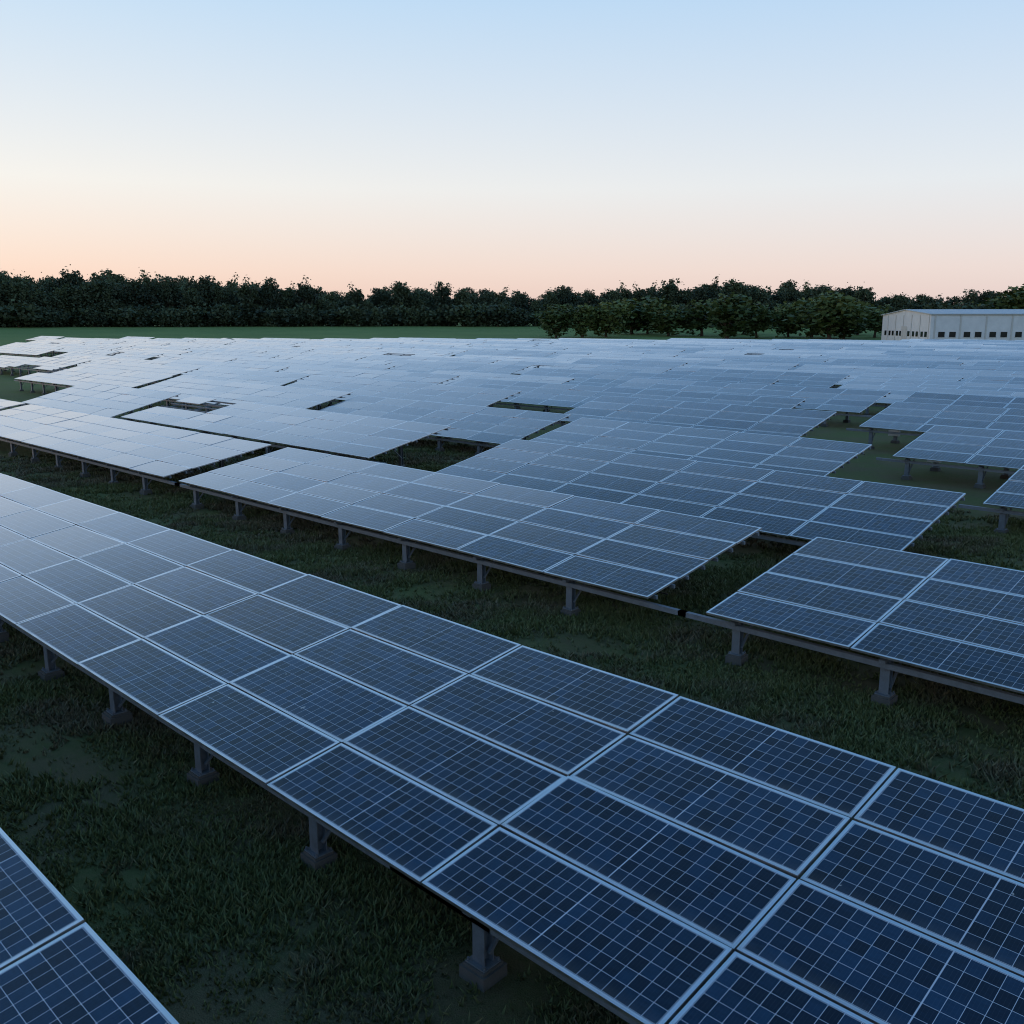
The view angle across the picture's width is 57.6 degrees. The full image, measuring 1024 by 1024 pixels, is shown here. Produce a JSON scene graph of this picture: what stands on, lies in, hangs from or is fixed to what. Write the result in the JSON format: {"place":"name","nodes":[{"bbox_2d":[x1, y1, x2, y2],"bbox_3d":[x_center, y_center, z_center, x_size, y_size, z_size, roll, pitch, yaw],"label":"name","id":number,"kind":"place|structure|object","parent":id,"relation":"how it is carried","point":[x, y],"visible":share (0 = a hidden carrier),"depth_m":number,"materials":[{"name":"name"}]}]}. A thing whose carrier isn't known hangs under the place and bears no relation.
{"place":"outdoors","nodes":[
{"label":"outdoors","id":0,"kind":"place"},
{"bbox_2d":[0,323,1023,1023],"bbox_3d":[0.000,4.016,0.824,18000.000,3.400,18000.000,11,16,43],"label":"ground","id":1,"kind":"structure","parent":0,"point":[516,991],"depth_m":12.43,"materials":[{"name":"green plant"}]},
{"bbox_2d":[0,273,22,306],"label":"tree","id":2,"kind":"object","parent":1,"relation":"on","point":[4,283],"visible":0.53,"depth_m":364.40,"materials":[{"name":"green plant"}]},
{"bbox_2d":[8,277,35,306],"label":"tree","id":3,"kind":"object","parent":1,"relation":"on","point":[22,291],"visible":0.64,"depth_m":363.71,"materials":[{"name":"green plant"}]},
{"bbox_2d":[0,299,54,326],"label":"shrub","id":4,"kind":"object","parent":1,"relation":"on","point":[10,312],"visible":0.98,"depth_m":354.03,"materials":[{"name":"green plant"}]},
{"bbox_2d":[22,289,55,308],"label":"tree","id":5,"kind":"object","parent":1,"relation":"on","point":[36,296],"visible":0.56,"depth_m":366.01,"materials":[{"name":"green plant"}]},
{"bbox_2d":[41,311,68,326],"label":"shrub","id":6,"kind":"object","parent":1,"relation":"on","point":[54,321],"visible":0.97,"depth_m":360.96,"materials":[{"name":"green plant"}]},
{"bbox_2d":[47,285,72,312],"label":"tree","id":7,"kind":"object","parent":1,"relation":"on","point":[57,294],"visible":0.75,"depth_m":370.45,"materials":[{"name":"green plant"}]},
{"bbox_2d":[54,264,87,292],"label":"tree","id":8,"kind":"object","parent":1,"relation":"on","point":[73,278],"visible":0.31,"depth_m":378.64,"materials":[{"name":"green plant"}]},
{"bbox_2d":[64,281,98,325],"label":"tree","id":9,"kind":"object","parent":1,"relation":"on","point":[80,298],"visible":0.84,"depth_m":370.26,"materials":[{"name":"green plant"}]},
{"bbox_2d":[0,828,178,1023],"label":"solar row","id":10,"kind":"object","parent":1,"relation":"on","point":[61,962],"visible":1,"depth_m":6.48,"materials":[{"name":"glass"}]},
{"bbox_2d":[78,307,113,326],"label":"shrub","id":11,"kind":"object","parent":1,"relation":"on","point":[91,316],"visible":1,"depth_m":367.96,"materials":[{"name":"green plant"}]},
{"bbox_2d":[89,275,120,326],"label":"tree","id":12,"kind":"object","parent":1,"relation":"on","point":[105,290],"visible":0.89,"depth_m":373.05,"materials":[{"name":"green plant"}]},
{"bbox_2d":[107,305,141,326],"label":"shrub","id":13,"kind":"object","parent":1,"relation":"on","point":[129,315],"visible":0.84,"depth_m":372.21,"materials":[{"name":"green plant"}]},
{"bbox_2d":[121,277,149,325],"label":"tree","id":14,"kind":"object","parent":1,"relation":"on","point":[133,293],"visible":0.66,"depth_m":386.56,"materials":[{"name":"green plant"}]},
{"bbox_2d":[131,307,153,326],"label":"shrub","id":15,"kind":"object","parent":1,"relation":"on","point":[143,321],"visible":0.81,"depth_m":374.91,"materials":[{"name":"green plant"}]},
{"bbox_2d":[136,272,166,325],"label":"tree","id":16,"kind":"object","parent":1,"relation":"on","point":[149,294],"visible":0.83,"depth_m":387.15,"materials":[{"name":"green plant"}]},
{"bbox_2d":[144,308,176,326],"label":"shrub","id":17,"kind":"object","parent":1,"relation":"on","point":[155,318],"visible":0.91,"depth_m":376.75,"materials":[{"name":"green plant"}]},
{"bbox_2d":[156,275,180,308],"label":"tree","id":18,"kind":"object","parent":1,"relation":"on","point":[167,287],"visible":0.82,"depth_m":390.18,"materials":[{"name":"green plant"}]},
{"bbox_2d":[166,308,203,326],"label":"shrub","id":19,"kind":"object","parent":1,"relation":"on","point":[189,317],"visible":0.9,"depth_m":379.64,"materials":[{"name":"green plant"}]},
{"bbox_2d":[176,287,206,308],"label":"tree","id":20,"kind":"object","parent":1,"relation":"on","point":[190,297],"visible":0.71,"depth_m":387.46,"materials":[{"name":"green plant"}]},
{"bbox_2d":[183,275,218,307],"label":"tree","id":21,"kind":"object","parent":1,"relation":"on","point":[203,281],"visible":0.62,"depth_m":393.63,"materials":[{"name":"green plant"}]},
{"bbox_2d":[192,304,219,326],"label":"shrub","id":22,"kind":"object","parent":1,"relation":"on","point":[200,324],"visible":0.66,"depth_m":382.61,"materials":[{"name":"green plant"}]},
{"bbox_2d":[202,275,225,306],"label":"tree","id":23,"kind":"object","parent":1,"relation":"on","point":[218,290],"visible":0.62,"depth_m":397.78,"materials":[{"name":"green plant"}]},
{"bbox_2d":[207,303,235,326],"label":"shrub","id":24,"kind":"object","parent":1,"relation":"on","point":[226,311],"visible":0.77,"depth_m":387.03,"materials":[{"name":"green plant"}]},
{"bbox_2d":[233,283,260,323],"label":"tree","id":25,"kind":"object","parent":1,"relation":"on","point":[251,293],"visible":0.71,"depth_m":395.79,"materials":[{"name":"green plant"}]},
{"bbox_2d":[235,299,266,326],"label":"shrub","id":26,"kind":"object","parent":1,"relation":"on","point":[254,309],"visible":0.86,"depth_m":389.66,"materials":[{"name":"green plant"}]},
{"bbox_2d":[257,277,282,309],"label":"tree","id":27,"kind":"object","parent":1,"relation":"on","point":[271,295],"visible":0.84,"depth_m":401.10,"materials":[{"name":"green plant"}]},
{"bbox_2d":[268,306,301,326],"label":"shrub","id":28,"kind":"object","parent":1,"relation":"on","point":[285,319],"visible":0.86,"depth_m":390.23,"materials":[{"name":"green plant"}]},
{"bbox_2d":[274,287,299,325],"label":"tree","id":29,"kind":"object","parent":1,"relation":"on","point":[287,296],"visible":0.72,"depth_m":404.39,"materials":[{"name":"green plant"}]},
{"bbox_2d":[293,275,318,308],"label":"tree","id":30,"kind":"object","parent":1,"relation":"on","point":[307,293],"visible":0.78,"depth_m":400.46,"materials":[{"name":"green plant"}]},
{"bbox_2d":[295,301,324,325],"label":"shrub","id":31,"kind":"object","parent":1,"relation":"on","point":[311,314],"visible":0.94,"depth_m":394.69,"materials":[{"name":"green plant"}]},
{"bbox_2d":[319,307,346,326],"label":"shrub","id":32,"kind":"object","parent":1,"relation":"on","point":[330,320],"visible":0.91,"depth_m":397.96,"materials":[{"name":"green plant"}]},
{"bbox_2d":[329,304,365,325],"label":"shrub","id":33,"kind":"object","parent":1,"relation":"on","point":[353,306],"visible":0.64,"depth_m":396.91,"materials":[{"name":"green plant"}]},
{"bbox_2d":[341,284,365,308],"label":"tree","id":34,"kind":"object","parent":1,"relation":"on","point":[354,296],"visible":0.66,"depth_m":406.02,"materials":[{"name":"green plant"}]},
{"bbox_2d":[337,304,370,326],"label":"shrub","id":35,"kind":"object","parent":1,"relation":"on","point":[364,316],"visible":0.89,"depth_m":396.55,"materials":[{"name":"green plant"}]},
{"bbox_2d":[365,305,387,326],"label":"shrub","id":36,"kind":"object","parent":1,"relation":"on","point":[378,316],"visible":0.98,"depth_m":399.89,"materials":[{"name":"green plant"}]},
{"bbox_2d":[368,287,392,325],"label":"tree","id":37,"kind":"object","parent":1,"relation":"on","point":[377,297],"visible":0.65,"depth_m":417.51,"materials":[{"name":"green plant"}]},
{"bbox_2d":[387,281,413,325],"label":"tree","id":38,"kind":"object","parent":1,"relation":"on","point":[399,288],"visible":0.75,"depth_m":411.73,"materials":[{"name":"green plant"}]},
{"bbox_2d":[402,305,425,325],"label":"shrub","id":39,"kind":"object","parent":1,"relation":"on","point":[412,315],"visible":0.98,"depth_m":402.98,"materials":[{"name":"green plant"}]},
{"bbox_2d":[416,308,448,325],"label":"shrub","id":40,"kind":"object","parent":1,"relation":"on","point":[429,316],"visible":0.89,"depth_m":403.07,"materials":[{"name":"green plant"}]},
{"bbox_2d":[428,281,454,309],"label":"tree","id":41,"kind":"object","parent":1,"relation":"on","point":[442,294],"visible":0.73,"depth_m":409.87,"materials":[{"name":"green plant"}]},
{"bbox_2d":[453,288,472,325],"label":"tree","id":42,"kind":"object","parent":1,"relation":"on","point":[461,295],"visible":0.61,"depth_m":411.44,"materials":[{"name":"green plant"}]},
{"bbox_2d":[442,301,489,326],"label":"shrub","id":43,"kind":"object","parent":1,"relation":"on","point":[460,317],"visible":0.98,"depth_m":400.59,"materials":[{"name":"green plant"}]},
{"bbox_2d":[476,291,499,305],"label":"tree","id":44,"kind":"object","parent":1,"relation":"on","point":[487,298],"visible":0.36,"depth_m":413.75,"materials":[{"name":"green plant"}]},
{"bbox_2d":[22,383,965,551],"bbox_3d":[-9.362,-3.215,39.907,54.806,2.049,4.085,11,16,43],"label":"solar row","id":45,"kind":"object","parent":1,"relation":"on","point":[809,507],"visible":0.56,"depth_m":28.05,"materials":[{"name":"glass"}]},
{"bbox_2d":[480,301,525,326],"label":"shrub","id":46,"kind":"object","parent":1,"relation":"on","point":[495,311],"visible":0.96,"depth_m":401.01,"materials":[{"name":"green plant"}]},
{"bbox_2d":[0,473,1023,1023],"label":"solar row","id":47,"kind":"object","parent":1,"relation":"on","point":[540,809],"visible":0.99,"depth_m":9.35,"materials":[{"name":"glass"}]},
{"bbox_2d":[0,399,1023,707],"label":"solar row","id":48,"kind":"object","parent":1,"relation":"on","point":[950,617],"visible":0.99,"depth_m":19.54,"materials":[{"name":"glass"}]},
{"bbox_2d":[0,355,1023,488],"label":"solar row","id":49,"kind":"object","parent":1,"relation":"on","point":[937,444],"visible":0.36,"depth_m":44.14,"materials":[{"name":"glass"}]},
{"bbox_2d":[0,345,1023,426],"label":"solar row","id":50,"kind":"object","parent":1,"relation":"on","point":[847,401],"visible":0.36,"depth_m":59.88,"materials":[{"name":"glass"}]},
{"bbox_2d":[0,342,1023,414],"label":"solar row","id":51,"kind":"object","parent":1,"relation":"on","point":[615,379],"visible":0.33,"depth_m":77.33,"materials":[{"name":"glass"}]},
{"bbox_2d":[509,290,527,310],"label":"tree","id":52,"kind":"object","parent":1,"relation":"on","point":[518,300],"visible":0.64,"depth_m":417.93,"materials":[{"name":"green plant"}]},
{"bbox_2d":[14,367,1023,533],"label":"solar row","id":53,"kind":"object","parent":1,"relation":"on","point":[484,426],"visible":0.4,"depth_m":39.83,"materials":[{"name":"glass"}]},
{"bbox_2d":[25,336,1023,371],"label":"solar row","id":54,"kind":"object","parent":1,"relation":"on","point":[516,353],"visible":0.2,"depth_m":118.25,"materials":[{"name":"glass"}]},
{"bbox_2d":[27,341,1023,404],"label":"solar row","id":55,"kind":"object","parent":1,"relation":"on","point":[820,380],"visible":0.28,"depth_m":78.28,"materials":[{"name":"glass"}]},
{"bbox_2d":[31,340,1023,387],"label":"solar row","id":56,"kind":"object","parent":1,"relation":"on","point":[977,379],"visible":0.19,"depth_m":91.51,"materials":[{"name":"glass"}]},
{"bbox_2d":[45,339,1023,381],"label":"solar row","id":57,"kind":"object","parent":1,"relation":"on","point":[968,375],"visible":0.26,"depth_m":89.41,"materials":[{"name":"glass"}]},
{"bbox_2d":[67,355,1023,448],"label":"solar row","id":58,"kind":"object","parent":1,"relation":"on","point":[895,419],"visible":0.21,"depth_m":55.27,"materials":[{"name":"glass"}]},
{"bbox_2d":[529,303,582,337],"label":"tree","id":59,"kind":"object","parent":1,"relation":"on","point":[556,319],"visible":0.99,"depth_m":297.73,"materials":[{"name":"green plant"}]},
{"bbox_2d":[99,338,1023,368],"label":"solar row","id":60,"kind":"object","parent":1,"relation":"on","point":[932,364],"visible":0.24,"depth_m":110.97,"materials":[{"name":"glass"}]},
{"bbox_2d":[551,286,572,304],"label":"tree","id":61,"kind":"object","parent":1,"relation":"on","point":[564,295],"visible":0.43,"depth_m":423.51,"materials":[{"name":"green plant"}]},
{"bbox_2d":[120,336,1023,365],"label":"solar row","id":62,"kind":"object","parent":1,"relation":"on","point":[965,362],"visible":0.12,"depth_m":121.39,"materials":[{"name":"glass"}]},
{"bbox_2d":[567,303,605,337],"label":"tree","id":63,"kind":"object","parent":1,"relation":"on","point":[583,323],"visible":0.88,"depth_m":300.75,"materials":[{"name":"green plant"}]},
{"bbox_2d":[576,289,599,306],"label":"tree","id":64,"kind":"object","parent":1,"relation":"on","point":[588,297],"visible":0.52,"depth_m":412.96,"materials":[{"name":"green plant"}]},
{"bbox_2d":[182,338,1023,361],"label":"solar row","id":65,"kind":"object","parent":1,"relation":"on","point":[649,351],"visible":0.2,"depth_m":133.84,"materials":[{"name":"glass"}]},
{"bbox_2d":[586,299,638,336],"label":"tree","id":66,"kind":"object","parent":1,"relation":"on","point":[609,318],"visible":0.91,"depth_m":301.62,"materials":[{"name":"green plant"}]},
{"bbox_2d":[221,338,1023,360],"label":"solar row","id":67,"kind":"object","parent":1,"relation":"on","point":[695,350],"visible":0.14,"depth_m":135.80,"materials":[{"name":"glass"}]},
{"bbox_2d":[608,295,674,333],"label":"tree","id":68,"kind":"object","parent":1,"relation":"on","point":[634,323],"visible":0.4,"depth_m":324.63,"materials":[{"name":"green plant"}]},
{"bbox_2d":[261,338,1023,356],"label":"solar row","id":69,"kind":"object","parent":1,"relation":"on","point":[886,352],"visible":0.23,"depth_m":142.19,"materials":[{"name":"glass"}]},
{"bbox_2d":[371,338,934,351],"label":"solar row","id":70,"kind":"object","parent":1,"relation":"on","point":[829,348],"visible":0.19,"depth_m":154.99,"materials":[{"name":"glass"}]},
{"bbox_2d":[641,302,695,335],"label":"tree","id":71,"kind":"object","parent":1,"relation":"on","point":[665,317],"visible":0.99,"depth_m":309.92,"materials":[{"name":"green plant"}]},
{"bbox_2d":[660,278,684,304],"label":"tree","id":72,"kind":"object","parent":1,"relation":"on","point":[670,292],"visible":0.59,"depth_m":409.90,"materials":[{"name":"green plant"}]},
{"bbox_2d":[324,338,1023,353],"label":"solar row","id":73,"kind":"object","parent":1,"relation":"on","point":[755,348],"visible":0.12,"depth_m":147.51,"materials":[{"name":"glass"}]},
{"bbox_2d":[677,298,718,335],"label":"tree","id":74,"kind":"object","parent":1,"relation":"on","point":[698,309],"visible":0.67,"depth_m":308.33,"materials":[{"name":"green plant"}]},
{"bbox_2d":[686,286,709,307],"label":"tree","id":75,"kind":"object","parent":1,"relation":"on","point":[697,296],"visible":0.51,"depth_m":400.93,"materials":[{"name":"green plant"}]},
{"bbox_2d":[400,337,1023,352],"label":"solar row","id":76,"kind":"object","parent":1,"relation":"on","point":[970,350],"visible":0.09,"depth_m":166.72,"materials":[{"name":"glass"}]},
{"bbox_2d":[703,292,763,338],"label":"tree","id":77,"kind":"object","parent":1,"relation":"on","point":[730,314],"visible":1,"depth_m":286.80,"materials":[{"name":"green plant"}]},
{"bbox_2d":[723,279,752,300],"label":"tree","id":78,"kind":"object","parent":1,"relation":"on","point":[738,288],"visible":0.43,"depth_m":400.31,"materials":[{"name":"green plant"}]},
{"bbox_2d":[477,338,1023,349],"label":"solar row","id":79,"kind":"object","parent":1,"relation":"on","point":[874,346],"visible":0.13,"depth_m":159.56,"materials":[{"name":"glass"}]},
{"bbox_2d":[746,284,771,304],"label":"tree","id":80,"kind":"object","parent":1,"relation":"on","point":[755,290],"visible":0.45,"depth_m":402.10,"materials":[{"name":"green plant"}]},
{"bbox_2d":[741,301,777,337],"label":"tree","id":81,"kind":"object","parent":1,"relation":"on","point":[762,316],"visible":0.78,"depth_m":292.35,"materials":[{"name":"green plant"}]},
{"bbox_2d":[517,338,1023,347],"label":"solar row","id":82,"kind":"object","parent":1,"relation":"on","point":[774,343],"visible":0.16,"depth_m":188.54,"materials":[{"name":"glass"}]},
{"bbox_2d":[767,301,805,336],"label":"tree","id":83,"kind":"object","parent":1,"relation":"on","point":[781,315],"visible":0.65,"depth_m":298.83,"materials":[{"name":"green plant"}]},
{"bbox_2d":[555,338,1023,346],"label":"solar row","id":84,"kind":"object","parent":1,"relation":"on","point":[800,342],"visible":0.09,"depth_m":164.69,"materials":[{"name":"glass"}]},
{"bbox_2d":[780,282,802,305],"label":"tree","id":85,"kind":"object","parent":1,"relation":"on","point":[791,294],"visible":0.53,"depth_m":400.35,"materials":[{"name":"green plant"}]},
{"bbox_2d":[785,297,824,336],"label":"tree","id":86,"kind":"object","parent":1,"relation":"on","point":[808,333],"visible":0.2,"depth_m":296.50,"materials":[{"name":"green plant"}]},
{"bbox_2d":[639,339,982,344],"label":"solar row","id":87,"kind":"object","parent":1,"relation":"on","point":[817,342],"visible":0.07,"depth_m":180.26,"materials":[{"name":"glass"}]},
{"bbox_2d":[782,290,878,339],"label":"tree","id":88,"kind":"object","parent":1,"relation":"on","point":[827,322],"visible":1,"depth_m":275.93,"materials":[{"name":"green plant"}]},
{"bbox_2d":[668,338,1023,345],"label":"solar row","id":89,"kind":"object","parent":1,"relation":"on","point":[752,340],"visible":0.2,"depth_m":196.21,"materials":[{"name":"glass"}]},
{"bbox_2d":[834,311,868,338],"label":"tree","id":90,"kind":"object","parent":1,"relation":"on","point":[844,334],"visible":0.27,"depth_m":282.77,"materials":[{"name":"green plant"}]},
{"bbox_2d":[852,286,877,304],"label":"tree","id":91,"kind":"object","parent":1,"relation":"on","point":[860,293],"visible":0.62,"depth_m":388.25,"materials":[{"name":"green plant"}]},
{"bbox_2d":[859,303,890,337],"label":"tree","id":92,"kind":"object","parent":1,"relation":"on","point":[874,322],"visible":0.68,"depth_m":289.11,"materials":[{"name":"green plant"}]},
{"bbox_2d":[769,339,1023,343],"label":"solar row","id":93,"kind":"object","parent":1,"relation":"on","point":[886,341],"visible":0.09,"depth_m":188.62,"materials":[{"name":"glass"}]},
{"bbox_2d":[887,292,908,309],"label":"tree","id":94,"kind":"object","parent":1,"relation":"on","point":[900,300],"visible":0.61,"depth_m":386.51,"materials":[{"name":"green plant"}]},
{"bbox_2d":[820,339,1023,342],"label":"solar row","id":95,"kind":"object","parent":1,"relation":"on","point":[934,340],"visible":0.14,"depth_m":193.37,"materials":[{"name":"glass"}]},
{"bbox_2d":[881,309,1023,340],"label":"industrial building","id":96,"kind":"structure","parent":1,"relation":"on","point":[990,324],"depth_m":224.26,"materials":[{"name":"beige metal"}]},
{"bbox_2d":[960,289,980,304],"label":"tree","id":97,"kind":"object","parent":1,"relation":"on","point":[970,297],"visible":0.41,"depth_m":371.68,"materials":[{"name":"green plant"}]},
{"bbox_2d":[971,284,1023,308],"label":"tree","id":98,"kind":"object","parent":1,"relation":"on","point":[995,303],"visible":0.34,"depth_m":293.03,"materials":[{"name":"green plant"}]},
{"bbox_2d":[1000,291,1023,308],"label":"tree","id":99,"kind":"object","parent":1,"relation":"on","point":[1011,304],"visible":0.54,"depth_m":287.01,"materials":[{"name":"green plant"}]},
{"bbox_2d":[0,0,1023,301],"label":"sky","id":100,"kind":"structure","parent":0,"point":[533,147],"materials":[{"name":"blue"}]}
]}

